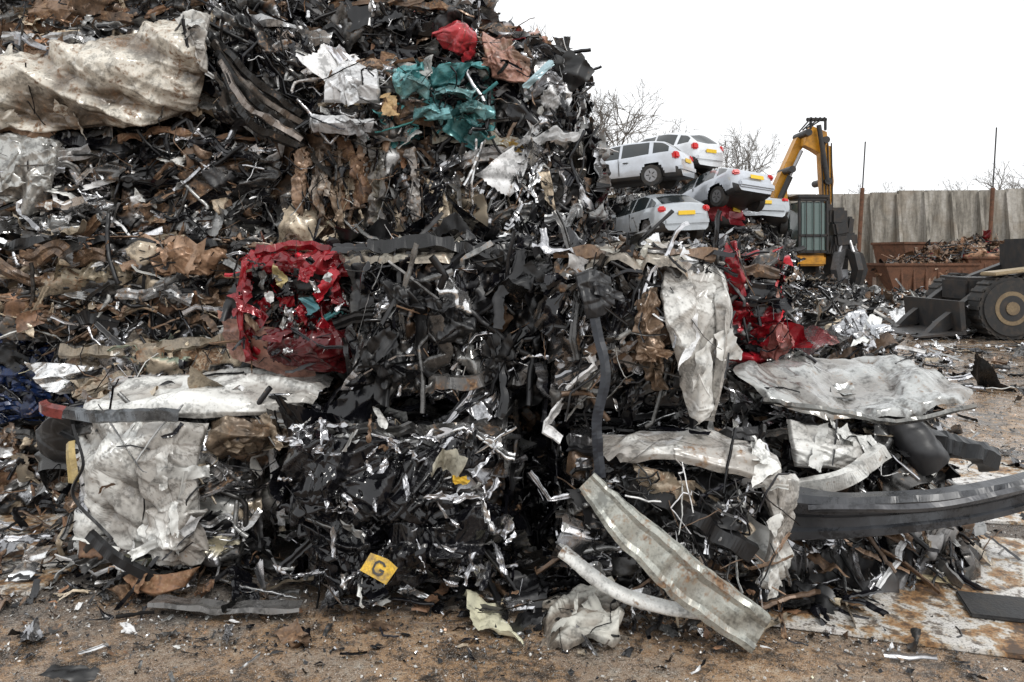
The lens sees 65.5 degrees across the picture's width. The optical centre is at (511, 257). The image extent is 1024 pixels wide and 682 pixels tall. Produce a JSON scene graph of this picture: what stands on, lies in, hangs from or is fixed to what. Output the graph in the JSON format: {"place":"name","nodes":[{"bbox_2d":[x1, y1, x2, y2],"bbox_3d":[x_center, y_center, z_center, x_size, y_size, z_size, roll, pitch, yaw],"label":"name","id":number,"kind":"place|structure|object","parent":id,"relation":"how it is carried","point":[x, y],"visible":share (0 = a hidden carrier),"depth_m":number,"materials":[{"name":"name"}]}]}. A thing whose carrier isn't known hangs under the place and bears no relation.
{"place":"outdoors","nodes":[
{"label":"outdoors","id":0,"kind":"place"},
{"bbox_2d":[0,308,1023,681],"bbox_3d":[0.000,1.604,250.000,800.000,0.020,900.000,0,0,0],"label":"ground","id":1,"kind":"structure","parent":0,"point":[558,664],"depth_m":3.27,"materials":[{"name":"soil"},{"name":"gravel"}]},
{"bbox_2d":[0,512,77,595],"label":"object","id":2,"kind":"object","parent":1,"relation":"on","point":[21,588],"visible":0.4,"depth_m":4.09,"materials":[{"name":"white metal"}]},
{"bbox_2d":[0,422,78,515],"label":"crushed car bale","id":3,"kind":"object","parent":1,"relation":"on","point":[20,480],"visible":0.18,"depth_m":4.89,"materials":[{"name":"metal"}]},
{"bbox_2d":[0,333,83,431],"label":"crushed car bale","id":4,"kind":"object","parent":3,"relation":"on","point":[23,393],"visible":0.27,"depth_m":4.97,"materials":[{"name":"metal"}]},
{"bbox_2d":[120,622,137,634],"bbox_3d":[-1.632,1.574,3.375,0.054,0.065,0.071,0,0,30],"label":"white plastic shard","id":5,"kind":"object","parent":1,"relation":"on","point":[128,628],"visible":1,"depth_m":3.37,"materials":[{"name":"plastic"}]},
{"bbox_2d":[32,366,338,609],"bbox_3d":[-1.750,1.162,4.648,1.507,1.256,2.125,0,0,-6],"label":"crushed car bale","id":6,"kind":"object","parent":1,"relation":"on","point":[173,471],"visible":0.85,"depth_m":3.85,"materials":[{"name":"metal"}]},
{"bbox_2d":[209,219,363,376],"bbox_3d":[-1.111,0.228,4.890,1.006,0.908,1.675,0,0,0],"label":"crushed car bale","id":7,"kind":"object","parent":6,"relation":"on","point":[286,303],"visible":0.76,"depth_m":4.21,"materials":[{"name":"metal"}]},
{"bbox_2d":[269,126,470,244],"bbox_3d":[-0.920,-0.390,5.666,1.430,1.069,1.650,0,0,0],"label":"crushed car bale","id":8,"kind":"object","parent":7,"relation":"on","point":[324,187],"visible":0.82,"depth_m":5.06,"materials":[{"name":"metal"}]},
{"bbox_2d":[290,36,432,148],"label":"crushed car bale","id":9,"kind":"object","parent":8,"relation":"on","point":[351,97],"visible":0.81,"depth_m":4.98,"materials":[{"name":"metal"}]},
{"bbox_2d":[198,0,385,58],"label":"crushed car bale","id":10,"kind":"object","parent":9,"relation":"on","point":[328,16],"visible":0.31,"depth_m":5.27,"materials":[{"name":"metal"}]},
{"bbox_2d":[372,17,519,150],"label":"crushed car bale","id":11,"kind":"object","parent":8,"relation":"on","point":[456,99],"visible":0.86,"depth_m":5.00,"materials":[{"name":"metal"}]},
{"bbox_2d":[345,0,498,67],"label":"crushed car bale","id":12,"kind":"object","parent":11,"relation":"on","point":[421,29],"visible":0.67,"depth_m":5.23,"materials":[{"name":"metal"}]},
{"bbox_2d":[61,371,334,406],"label":"crushed car bale","id":13,"kind":"object","parent":1,"relation":"on","point":[327,399],"depth_m":6.06,"materials":[{"name":"metal"}]},
{"bbox_2d":[25,321,257,400],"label":"crushed car bale","id":14,"kind":"object","parent":13,"relation":"on","point":[94,368],"visible":0.41,"depth_m":4.65,"materials":[{"name":"metal"}]},
{"bbox_2d":[0,213,277,362],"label":"crushed car bale","id":15,"kind":"object","parent":14,"relation":"on","point":[67,285],"visible":0.81,"depth_m":4.79,"materials":[{"name":"metal"}]},
{"bbox_2d":[0,126,142,239],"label":"crushed car bale","id":16,"kind":"object","parent":15,"relation":"on","point":[66,177],"visible":0.68,"depth_m":5.04,"materials":[{"name":"metal"}]},
{"bbox_2d":[0,1,231,139],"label":"crushed car bale","id":17,"kind":"object","parent":16,"relation":"on","point":[84,79],"visible":0.84,"depth_m":4.91,"materials":[{"name":"metal"}]},
{"bbox_2d":[0,0,209,37],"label":"crushed car bale","id":18,"kind":"object","parent":17,"relation":"on","point":[43,16],"visible":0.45,"depth_m":5.32,"materials":[{"name":"metal"}]},
{"bbox_2d":[99,116,293,242],"bbox_3d":[-2.047,-0.500,5.657,1.549,1.022,1.562,0,0,0],"label":"crushed car bale","id":19,"kind":"object","parent":15,"relation":"on","point":[185,173],"visible":0.81,"depth_m":5.08,"materials":[{"name":"metal"}]},
{"bbox_2d":[92,33,213,128],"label":"crushed car bale","id":20,"kind":"object","parent":19,"relation":"on","point":[208,124],"depth_m":6.53,"materials":[{"name":"metal"}]},
{"bbox_2d":[202,6,353,152],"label":"crushed car bale","id":21,"kind":"object","parent":19,"relation":"on","point":[256,66],"visible":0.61,"depth_m":5.06,"materials":[{"name":"metal"}]},
{"bbox_2d":[147,594,302,614],"bbox_3d":[-1.282,1.548,3.553,0.695,0.040,0.137,0,0,4],"label":"bent metal strip","id":22,"kind":"object","parent":1,"relation":"on","point":[213,606],"visible":0.97,"depth_m":3.54,"materials":[{"name":"grey metal"}]},
{"bbox_2d":[266,390,538,612],"bbox_3d":[-0.551,1.118,4.306,1.381,1.194,1.836,0,0,0],"label":"crushed car bale","id":23,"kind":"object","parent":1,"relation":"on","point":[410,491],"visible":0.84,"depth_m":3.57,"materials":[{"name":"metal"}]},
{"bbox_2d":[360,553,396,584],"bbox_3d":[-0.567,1.329,3.410,0.144,0.094,0.011,30,-32,-7],"label":"broken number plate","id":24,"kind":"object","parent":23,"relation":"attached to","point":[379,568],"visible":1,"depth_m":3.41,"materials":[{"name":"yellow plastic"}]},
{"bbox_2d":[324,190,563,423],"bbox_3d":[-0.255,0.275,4.529,1.412,1.256,1.710,0,0,0],"label":"crushed car bale","id":25,"kind":"object","parent":23,"relation":"on","point":[447,308],"visible":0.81,"depth_m":3.86,"materials":[{"name":"metal"}]},
{"bbox_2d":[419,120,570,235],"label":"crushed car bale","id":26,"kind":"object","parent":25,"relation":"on","point":[491,186],"visible":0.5,"depth_m":5.07,"materials":[{"name":"metal"}]},
{"bbox_2d":[467,17,572,96],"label":"crushed car bale","id":27,"kind":"object","parent":26,"relation":"on","point":[498,37],"visible":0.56,"depth_m":5.07,"materials":[{"name":"metal"}]},
{"bbox_2d":[473,0,514,25],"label":"crushed car bale","id":28,"kind":"object","parent":27,"relation":"on","point":[490,3],"visible":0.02,"depth_m":5.64,"materials":[{"name":"metal"}]},
{"bbox_2d":[510,117,624,243],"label":"crushed car bale","id":29,"kind":"object","parent":25,"relation":"on","point":[583,184],"visible":0.84,"depth_m":5.05,"materials":[{"name":"metal"}]},
{"bbox_2d":[480,34,601,151],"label":"crushed car bale","id":30,"kind":"object","parent":29,"relation":"on","point":[552,90],"visible":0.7,"depth_m":5.12,"materials":[{"name":"metal"}]},
{"bbox_2d":[0,510,887,643],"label":"scrap metal debris","id":31,"kind":"object","parent":1,"relation":"on","point":[242,585],"visible":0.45,"depth_m":3.68,"materials":[{"name":"black metal"}]},
{"bbox_2d":[0,306,1023,681],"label":"scattered debris","id":32,"kind":"object","parent":1,"relation":"on","point":[982,372],"visible":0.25,"depth_m":3.46,"materials":[{"name":"metal"}]},
{"bbox_2d":[520,404,615,549],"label":"crushed car bale","id":33,"kind":"object","parent":1,"relation":"on","point":[536,512],"visible":0.06,"depth_m":4.39,"materials":[{"name":"metal"}]},
{"bbox_2d":[539,576,624,655],"bbox_3d":[0.294,1.560,3.415,0.375,0.228,0.547,0,0,11],"label":"torn foam sheet","id":34,"kind":"object","parent":1,"relation":"on","point":[589,617],"visible":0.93,"depth_m":3.34,"materials":[{"name":"foam"}]},
{"bbox_2d":[529,22,638,147],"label":"bare tree","id":35,"kind":"object","parent":1,"relation":"on","point":[594,96],"visible":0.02,"depth_m":48.05,"materials":[{"name":"grey plant"}]},
{"bbox_2d":[607,195,616,236],"bbox_3d":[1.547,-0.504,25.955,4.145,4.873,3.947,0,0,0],"label":"crushed car","id":36,"kind":"object","parent":1,"relation":"on","point":[611,211],"depth_m":24.89,"materials":[{"name":"metal"}]},
{"bbox_2d":[606,223,631,239],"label":"crushed car bale","id":37,"kind":"object","parent":1,"relation":"on","point":[608,225],"visible":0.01,"depth_m":6.84,"materials":[{"name":"metal"}]},
{"bbox_2d":[588,79,675,194],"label":"bare tree","id":38,"kind":"object","parent":1,"relation":"on","point":[628,132],"visible":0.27,"depth_m":45.60,"materials":[{"name":"grey plant"}]},
{"bbox_2d":[528,374,799,652],"bbox_3d":[0.745,1.127,4.186,1.371,1.131,2.026,0,0,0],"label":"crushed car bale","id":39,"kind":"object","parent":1,"relation":"on","point":[673,506],"visible":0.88,"depth_m":3.42,"materials":[{"name":"metal"}]},
{"bbox_2d":[521,209,742,477],"bbox_3d":[0.647,0.336,4.213,1.080,1.204,1.737,0,0,8],"label":"crushed car bale","id":40,"kind":"object","parent":39,"relation":"on","point":[632,324],"visible":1,"depth_m":3.58,"materials":[{"name":"metal"}]},
{"bbox_2d":[790,472,1023,539],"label":"torn car bumper","id":41,"kind":"object","parent":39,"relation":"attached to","point":[823,515],"visible":0.93,"depth_m":3.58,"materials":[{"name":"plastic"}]},
{"bbox_2d":[635,115,721,169],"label":"bare tree","id":42,"kind":"object","parent":1,"relation":"on","point":[674,129],"visible":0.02,"depth_m":50.25,"materials":[{"name":"grey plant"}]},
{"bbox_2d":[714,136,774,173],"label":"bare tree","id":43,"kind":"object","parent":1,"relation":"on","point":[738,157],"visible":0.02,"depth_m":56.55,"materials":[{"name":"grey plant"}]},
{"bbox_2d":[704,240,796,302],"bbox_3d":[6.663,0.656,26.170,5.064,2.706,4.005,0,0,0],"label":"crushed car","id":44,"kind":"object","parent":1,"relation":"on","point":[788,277],"visible":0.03,"depth_m":24.84,"materials":[{"name":"metal"}]},
{"bbox_2d":[608,193,686,236],"bbox_3d":[3.842,-0.975,26.426,4.125,2.610,3.089,0,0,0],"label":"crushed car","id":45,"kind":"object","parent":44,"relation":"on","point":[620,203],"visible":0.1,"depth_m":25.47,"materials":[{"name":"metal"}]},
{"bbox_2d":[605,141,695,189],"bbox_3d":[3.427,-2.793,25.014,4.368,1.447,2.040,-4,-2,30],"label":"silver estate car","id":46,"kind":"object","parent":45,"relation":"on","point":[665,165],"visible":0.65,"depth_m":23.91,"materials":[{"name":"paint"}]},
{"bbox_2d":[680,216,779,247],"bbox_3d":[6.676,-0.388,26.712,4.106,2.440,3.570,0,0,-10],"label":"crushed car","id":47,"kind":"object","parent":44,"relation":"on","point":[754,231],"visible":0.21,"depth_m":25.61,"materials":[{"name":"metal"}]},
{"bbox_2d":[612,167,720,196],"bbox_3d":[5.559,-1.992,28.560,4.447,2.821,3.789,0,0,-17],"label":"crushed car","id":48,"kind":"object","parent":47,"relation":"on","point":[643,190],"visible":0.06,"depth_m":27.42,"materials":[{"name":"metal"}]},
{"bbox_2d":[641,132,723,173],"bbox_3d":[5.375,-3.660,28.467,2.040,1.442,4.360,0,2,-38],"label":"white hatchback car","id":49,"kind":"object","parent":48,"relation":"on","point":[705,152],"visible":0.34,"depth_m":26.91,"materials":[{"name":"paint"}]},
{"bbox_2d":[704,205,745,232],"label":"red hatchback car","id":50,"kind":"object","parent":47,"relation":"on","point":[730,216],"visible":0.14,"depth_m":24.98,"materials":[{"name":"paint"}]},
{"bbox_2d":[676,168,774,211],"bbox_3d":[6.375,-1.875,25.765,2.040,1.411,4.372,5,-17,-27],"label":"silver hatchback car","id":51,"kind":"object","parent":50,"relation":"on","point":[739,189],"visible":0.59,"depth_m":24.21,"materials":[{"name":"paint"}]},
{"bbox_2d":[718,120,788,177],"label":"bare tree","id":52,"kind":"object","parent":1,"relation":"on","point":[747,160],"visible":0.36,"depth_m":56.94,"materials":[{"name":"grey plant"}]},
{"bbox_2d":[743,246,791,288],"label":"crushed car","id":53,"kind":"object","parent":1,"relation":"on","point":[786,266],"depth_m":23.22,"materials":[{"name":"metal"}]},
{"bbox_2d":[611,232,711,245],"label":"crushed car","id":54,"kind":"object","parent":53,"relation":"on","point":[666,236],"visible":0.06,"depth_m":23.40,"materials":[{"name":"metal"}]},
{"bbox_2d":[727,352,819,426],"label":"crushed car bale","id":55,"kind":"object","parent":1,"relation":"on","point":[736,382],"visible":0.02,"depth_m":4.79,"materials":[{"name":"metal"}]},
{"bbox_2d":[707,236,850,370],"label":"crushed car bale","id":56,"kind":"object","parent":55,"relation":"on","point":[764,331],"visible":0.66,"depth_m":4.76,"materials":[{"name":"metal"}]},
{"bbox_2d":[768,230,805,285],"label":"crushed car","id":57,"kind":"object","parent":1,"relation":"on","point":[792,251],"visible":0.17,"depth_m":26.16,"materials":[{"name":"metal"}]},
{"bbox_2d":[742,197,789,237],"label":"grey hatchback car","id":58,"kind":"object","parent":57,"relation":"on","point":[774,211],"visible":0.27,"depth_m":25.68,"materials":[{"name":"silver metal"}]},
{"bbox_2d":[790,194,815,202],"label":"panel","id":59,"kind":"object","parent":1,"relation":"on","point":[801,194],"visible":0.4,"depth_m":45.68,"materials":[{"name":"concrete"}]},
{"bbox_2d":[770,117,867,288],"bbox_3d":[10.398,-1.601,28.341,3.345,6.401,3.919,0,0,0],"label":"grab excavator","id":60,"kind":"object","parent":1,"relation":"on","point":[835,251],"visible":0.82,"depth_m":26.95,"materials":[{"name":"yellow metal"}]},
{"bbox_2d":[817,194,843,239],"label":"panel","id":61,"kind":"object","parent":1,"relation":"on","point":[837,200],"visible":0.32,"depth_m":45.49,"materials":[{"name":"concrete"}]},
{"bbox_2d":[787,271,884,308],"bbox_3d":[9.575,1.403,27.085,6.118,2.221,4.737,0,0,0],"label":"scrap metal pile","id":62,"kind":"object","parent":1,"relation":"on","point":[807,290],"visible":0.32,"depth_m":25.80,"materials":[{"name":"grey metal"}]},
{"bbox_2d":[819,266,868,284],"bbox_3d":[13.724,1.254,37.999,8.645,2.161,4.617,0,0,0],"label":"scrap metal pile","id":63,"kind":"object","parent":1,"relation":"on","point":[849,274],"visible":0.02,"depth_m":37.16,"materials":[{"name":"grey metal"}]},
{"bbox_2d":[842,195,849,269],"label":"buttress","id":64,"kind":"structure","parent":1,"relation":"on","point":[844,205],"depth_m":45.27,"materials":[{"name":"concrete"}]},
{"bbox_2d":[844,194,869,269],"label":"panel","id":65,"kind":"object","parent":1,"relation":"on","point":[852,202],"visible":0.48,"depth_m":45.43,"materials":[{"name":"concrete"}]},
{"bbox_2d":[857,142,865,251],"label":"steel post","id":66,"kind":"object","parent":1,"relation":"on","point":[860,220],"visible":0.81,"depth_m":44.52,"materials":[{"name":"brown metal"}]},
{"bbox_2d":[788,291,950,429],"bbox_3d":[2.975,1.245,7.178,1.746,1.880,2.253,0,0,0],"label":"scrap metal pile","id":67,"kind":"object","parent":1,"relation":"on","point":[868,333],"visible":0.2,"depth_m":6.79,"materials":[{"name":"silver metal"}]},
{"bbox_2d":[869,195,875,262],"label":"buttress","id":68,"kind":"structure","parent":1,"relation":"on","point":[872,239],"depth_m":45.10,"materials":[{"name":"concrete"}]},
{"bbox_2d":[728,351,1020,602],"bbox_3d":[1.716,1.368,4.747,2.012,1.638,2.337,0,0,0],"label":"scrap metal pile","id":69,"kind":"object","parent":1,"relation":"on","point":[854,425],"visible":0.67,"depth_m":4.06,"materials":[{"name":"grey metal"}]},
{"bbox_2d":[826,278,927,309],"bbox_3d":[12.971,1.484,26.084,7.669,1.636,4.802,0,0,0],"label":"scrap metal pile","id":70,"kind":"object","parent":1,"relation":"on","point":[887,299],"visible":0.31,"depth_m":25.06,"materials":[{"name":"grey metal"}]},
{"bbox_2d":[869,192,896,241],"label":"panel","id":71,"kind":"object","parent":1,"relation":"on","point":[884,203],"visible":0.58,"depth_m":45.39,"materials":[{"name":"concrete"}]},
{"bbox_2d":[759,535,1023,659],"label":"steel road plate","id":72,"kind":"object","parent":1,"relation":"on","point":[907,608],"visible":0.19,"depth_m":3.48,"materials":[{"name":"white metal"}]},
{"bbox_2d":[917,574,949,582],"bbox_3d":[1.876,1.543,3.959,0.626,0.034,0.140,0,0,28],"label":"timber offcut","id":73,"kind":"object","parent":72,"relation":"on","point":[931,577],"visible":0.23,"depth_m":3.84,"materials":[{"name":"wood"}]},
{"bbox_2d":[955,591,1023,622],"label":"rubber mat","id":74,"kind":"object","parent":72,"relation":"on","point":[994,607],"visible":1,"depth_m":3.56,"materials":[{"name":"grey rubber"}]},
{"bbox_2d":[896,194,902,241],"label":"buttress","id":75,"kind":"structure","parent":1,"relation":"on","point":[899,234],"depth_m":45.03,"materials":[{"name":"concrete"}]},
{"bbox_2d":[848,180,951,193],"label":"bare tree","id":76,"kind":"object","parent":1,"relation":"on","point":[853,191],"visible":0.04,"depth_m":71.67,"materials":[{"name":"grey plant"}]},
{"bbox_2d":[870,242,942,262],"bbox_3d":[17.500,0.423,34.000,3.700,2.153,1.986,0,0,-17],"label":"rusty skip","id":77,"kind":"object","parent":1,"relation":"on","point":[893,249],"visible":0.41,"depth_m":33.24,"materials":[{"name":"metal"}]},
{"bbox_2d":[903,230,1003,265],"bbox_3d":[18.736,0.507,31.977,6.333,3.301,4.046,0,0,0],"label":"scrap metal pile","id":78,"kind":"object","parent":77,"relation":"in","point":[977,245],"visible":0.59,"depth_m":31.30,"materials":[{"name":"brown metal"}]},
{"bbox_2d":[897,190,924,241],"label":"panel","id":79,"kind":"object","parent":1,"relation":"on","point":[912,212],"visible":0.56,"depth_m":45.23,"materials":[{"name":"concrete"}]},
{"bbox_2d":[866,263,980,291],"bbox_3d":[15.300,0.849,30.000,3.700,1.303,1.932,0,0,-5],"label":"rusty skip","id":80,"kind":"object","parent":1,"relation":"on","point":[913,276],"visible":0.55,"depth_m":29.11,"materials":[{"name":"metal"}]},
{"bbox_2d":[870,248,952,290],"bbox_3d":[15.191,0.829,29.891,3.561,2.416,2.127,0,0,0],"label":"scrap metal pile","id":81,"kind":"object","parent":80,"relation":"in","point":[910,257],"visible":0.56,"depth_m":29.75,"materials":[{"name":"brown metal"}]},
{"bbox_2d":[923,192,930,241],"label":"buttress","id":82,"kind":"structure","parent":1,"relation":"on","point":[926,231],"depth_m":44.93,"materials":[{"name":"concrete"}]},
{"bbox_2d":[925,190,951,241],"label":"panel","id":83,"kind":"object","parent":1,"relation":"on","point":[939,209],"visible":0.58,"depth_m":45.17,"materials":[{"name":"concrete"}]},
{"bbox_2d":[950,192,957,240],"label":"buttress","id":84,"kind":"structure","parent":1,"relation":"on","point":[953,228],"depth_m":44.86,"materials":[{"name":"concrete"}]},
{"bbox_2d":[888,238,1023,340],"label":"wheel loader","id":85,"kind":"object","parent":1,"relation":"on","point":[986,302],"visible":0.95,"depth_m":15.77,"materials":[{"name":"metal"},{"name":"rubber"},{"name":"glass"}]},
{"bbox_2d":[951,190,978,240],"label":"panel","id":86,"kind":"object","parent":1,"relation":"on","point":[966,206],"visible":0.48,"depth_m":45.11,"materials":[{"name":"concrete"}]},
{"bbox_2d":[930,157,1023,189],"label":"bare tree","id":87,"kind":"object","parent":1,"relation":"on","point":[1000,185],"visible":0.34,"depth_m":69.12,"materials":[{"name":"grey plant"}]},
{"bbox_2d":[960,256,999,270],"bbox_3d":[19.600,0.724,31.000,4.300,1.553,1.948,0,0,9],"label":"rusty skip","id":88,"kind":"object","parent":1,"relation":"on","point":[986,261],"visible":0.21,"depth_m":30.34,"materials":[{"name":"metal"}]},
{"bbox_2d":[977,192,984,235],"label":"buttress","id":89,"kind":"structure","parent":1,"relation":"on","point":[980,221],"depth_m":44.83,"materials":[{"name":"concrete"}]},
{"bbox_2d":[949,458,1023,524],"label":"steel road plate","id":90,"kind":"object","parent":1,"relation":"on","point":[974,475],"depth_m":5.81,"materials":[{"name":"grey metal"}]},
{"bbox_2d":[988,127,996,240],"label":"steel post","id":91,"kind":"object","parent":1,"relation":"on","point":[991,208],"visible":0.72,"depth_m":44.55,"materials":[{"name":"brown metal"}]},
{"bbox_2d":[979,190,1006,240],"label":"panel","id":92,"kind":"object","parent":1,"relation":"on","point":[999,217],"visible":0.42,"depth_m":44.96,"materials":[{"name":"concrete"}]},
{"bbox_2d":[1005,191,1013,238],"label":"buttress","id":93,"kind":"structure","parent":1,"relation":"on","point":[1008,225],"depth_m":44.70,"materials":[{"name":"concrete"}]},
{"bbox_2d":[1005,188,1023,238],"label":"panel","id":94,"kind":"object","parent":1,"relation":"on","point":[1017,201],"visible":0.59,"depth_m":44.92,"materials":[{"name":"concrete"}]},
{"bbox_2d":[0,0,1023,249],"label":"sky","id":95,"kind":"structure","parent":0,"point":[927,86],"materials":[{"name":"white"}]},
{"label":"crushed car","id":96,"kind":"object","parent":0,"visible":0},
{"bbox_2d":[609,194,709,238],"bbox_3d":[4.264,-1.143,24.201,2.040,1.406,4.353,-3,-2,-16],"label":"grey saloon car","id":97,"kind":"object","parent":96,"relation":"on","point":[657,208],"visible":0.67,"depth_m":22.52,"materials":[{"name":"silver metal"}]}
]}

